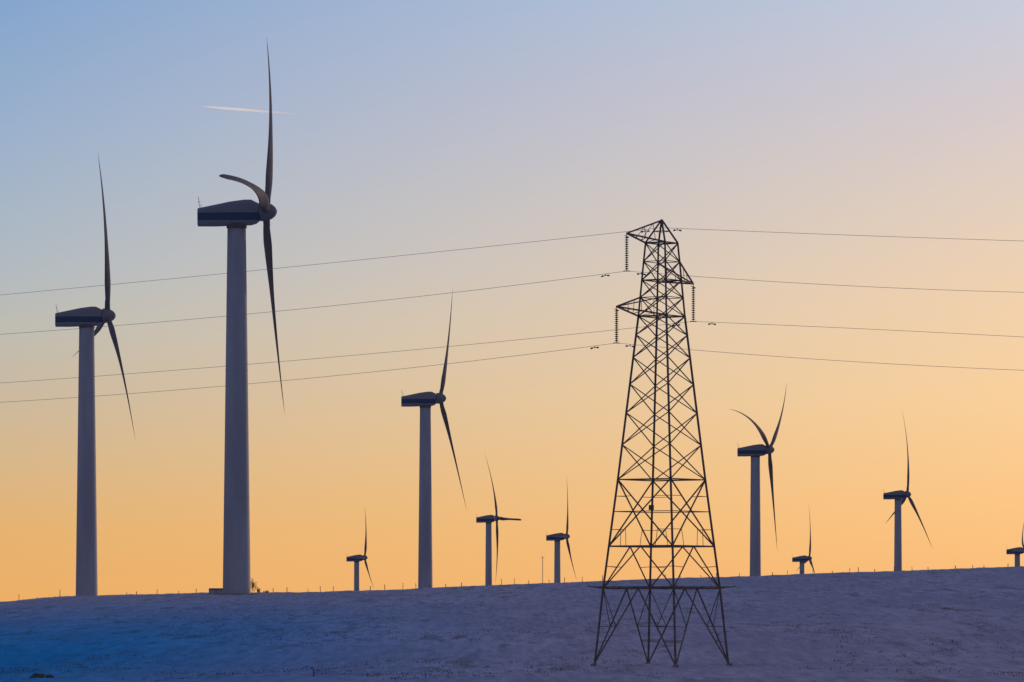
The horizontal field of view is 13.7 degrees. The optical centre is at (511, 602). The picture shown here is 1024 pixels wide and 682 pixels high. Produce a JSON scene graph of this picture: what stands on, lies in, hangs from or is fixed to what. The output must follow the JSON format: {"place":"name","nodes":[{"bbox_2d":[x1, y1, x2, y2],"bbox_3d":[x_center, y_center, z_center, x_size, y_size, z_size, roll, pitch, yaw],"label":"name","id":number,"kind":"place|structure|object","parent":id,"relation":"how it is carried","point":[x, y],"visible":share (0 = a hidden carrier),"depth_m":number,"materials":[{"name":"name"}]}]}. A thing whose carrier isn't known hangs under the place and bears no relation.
{"place":"outdoors","nodes":[
{"label":"outdoors","id":0,"kind":"place"},
{"bbox_2d":[0,566,1023,681],"bbox_3d":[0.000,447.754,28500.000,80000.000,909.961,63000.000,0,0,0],"label":"snowy ground","id":1,"kind":"structure","parent":0,"point":[73,629],"depth_m":373.49,"materials":[{"name":"white snow"}]},
{"bbox_2d":[29,673,45,677],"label":"rock","id":2,"kind":"object","parent":1,"relation":"on","point":[37,675],"visible":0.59,"depth_m":246.71,"materials":[{"name":"grey stone"}]},
{"bbox_2d":[55,156,134,595],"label":"wind turbine","id":3,"kind":"object","parent":1,"relation":"on","point":[85,319],"visible":0.89,"depth_m":884.56,"materials":[{"name":"paint"}]},
{"bbox_2d":[209,588,222,594],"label":"transformer kiosk","id":4,"kind":"object","parent":1,"relation":"on","point":[212,591],"visible":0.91,"depth_m":674.94,"materials":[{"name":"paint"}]},
{"bbox_2d":[209,590,222,593],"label":"doors","id":5,"kind":"structure","parent":4,"relation":"in","point":[210,591],"depth_m":674.93,"materials":[{"name":"paint"}]},
{"bbox_2d":[197,44,284,594],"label":"wind turbine","id":6,"kind":"object","parent":1,"relation":"on","point":[237,217],"visible":0.94,"depth_m":670.52,"materials":[{"name":"paint"}]},
{"bbox_2d":[251,580,258,593],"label":"bare shrub","id":7,"kind":"object","parent":1,"relation":"on","point":[252,586],"visible":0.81,"depth_m":684.66,"materials":[{"name":"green plant"}]},
{"bbox_2d":[346,514,373,590],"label":"wind turbine","id":8,"kind":"object","parent":1,"relation":"on","point":[356,559],"visible":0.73,"depth_m":2518.82,"materials":[{"name":"paint"}]},
{"bbox_2d":[401,290,466,587],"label":"wind turbine","id":9,"kind":"object","parent":1,"relation":"on","point":[425,401],"visible":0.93,"depth_m":1184.46,"materials":[{"name":"paint"}]},
{"bbox_2d":[476,459,520,584],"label":"wind turbine","id":10,"kind":"object","parent":1,"relation":"on","point":[488,520],"visible":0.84,"depth_m":2238.65,"materials":[{"name":"paint"}]},
{"bbox_2d":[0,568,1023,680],"bbox_3d":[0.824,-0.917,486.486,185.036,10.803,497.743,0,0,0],"label":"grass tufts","id":11,"kind":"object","parent":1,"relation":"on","point":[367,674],"visible":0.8,"depth_m":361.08,"materials":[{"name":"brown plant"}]},
{"bbox_2d":[546,489,575,582],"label":"wind turbine","id":12,"kind":"object","parent":1,"relation":"on","point":[556,538],"visible":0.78,"depth_m":2238.73,"materials":[{"name":"paint"}]},
{"bbox_2d":[136,563,1019,593],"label":"fence posts","id":13,"kind":"object","parent":1,"relation":"on","point":[602,579],"visible":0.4,"depth_m":721.95,"materials":[{"name":"brown wood"}]},
{"bbox_2d":[587,219,735,667],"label":"electricity pylon","id":14,"kind":"object","parent":1,"relation":"on","point":[666,316],"visible":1,"depth_m":287.60,"materials":[{"name":"metal"}]},
{"bbox_2d":[3,227,1013,294],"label":"power line","id":15,"kind":"object","parent":14,"relation":"attached to","point":[524,242],"visible":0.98,"depth_m":292.74,"materials":[{"name":"metal"}]},
{"bbox_2d":[5,321,1017,382],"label":"power line","id":16,"kind":"object","parent":14,"relation":"attached to","point":[520,339],"visible":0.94,"depth_m":296.73,"materials":[{"name":"metal"}]},
{"bbox_2d":[9,271,1023,333],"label":"power line","id":17,"kind":"object","parent":14,"relation":"attached to","point":[514,285],"visible":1,"depth_m":288.49,"materials":[{"name":"metal"}]},
{"bbox_2d":[11,343,1023,401],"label":"power line","id":18,"kind":"object","parent":14,"relation":"attached to","point":[519,355],"visible":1,"depth_m":286.82,"materials":[{"name":"metal"}]},
{"bbox_2d":[731,383,786,575],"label":"wind turbine","id":19,"kind":"object","parent":1,"relation":"on","point":[755,452],"visible":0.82,"depth_m":1438.57,"materials":[{"name":"paint"}]},
{"bbox_2d":[792,512,814,573],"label":"wind turbine","id":20,"kind":"object","parent":1,"relation":"on","point":[803,559],"visible":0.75,"depth_m":2686.65,"materials":[{"name":"paint"}]},
{"bbox_2d":[883,417,932,570],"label":"wind turbine","id":21,"kind":"object","parent":1,"relation":"on","point":[899,497],"visible":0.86,"depth_m":1918.59,"materials":[{"name":"paint"}]},
{"bbox_2d":[1006,525,1023,566],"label":"wind turbine","id":22,"kind":"object","parent":1,"relation":"on","point":[1017,551],"visible":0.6,"depth_m":2442.21,"materials":[{"name":"paint"}]},
{"bbox_2d":[0,0,1023,601],"label":"sky","id":23,"kind":"structure","parent":0,"point":[401,127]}
]}

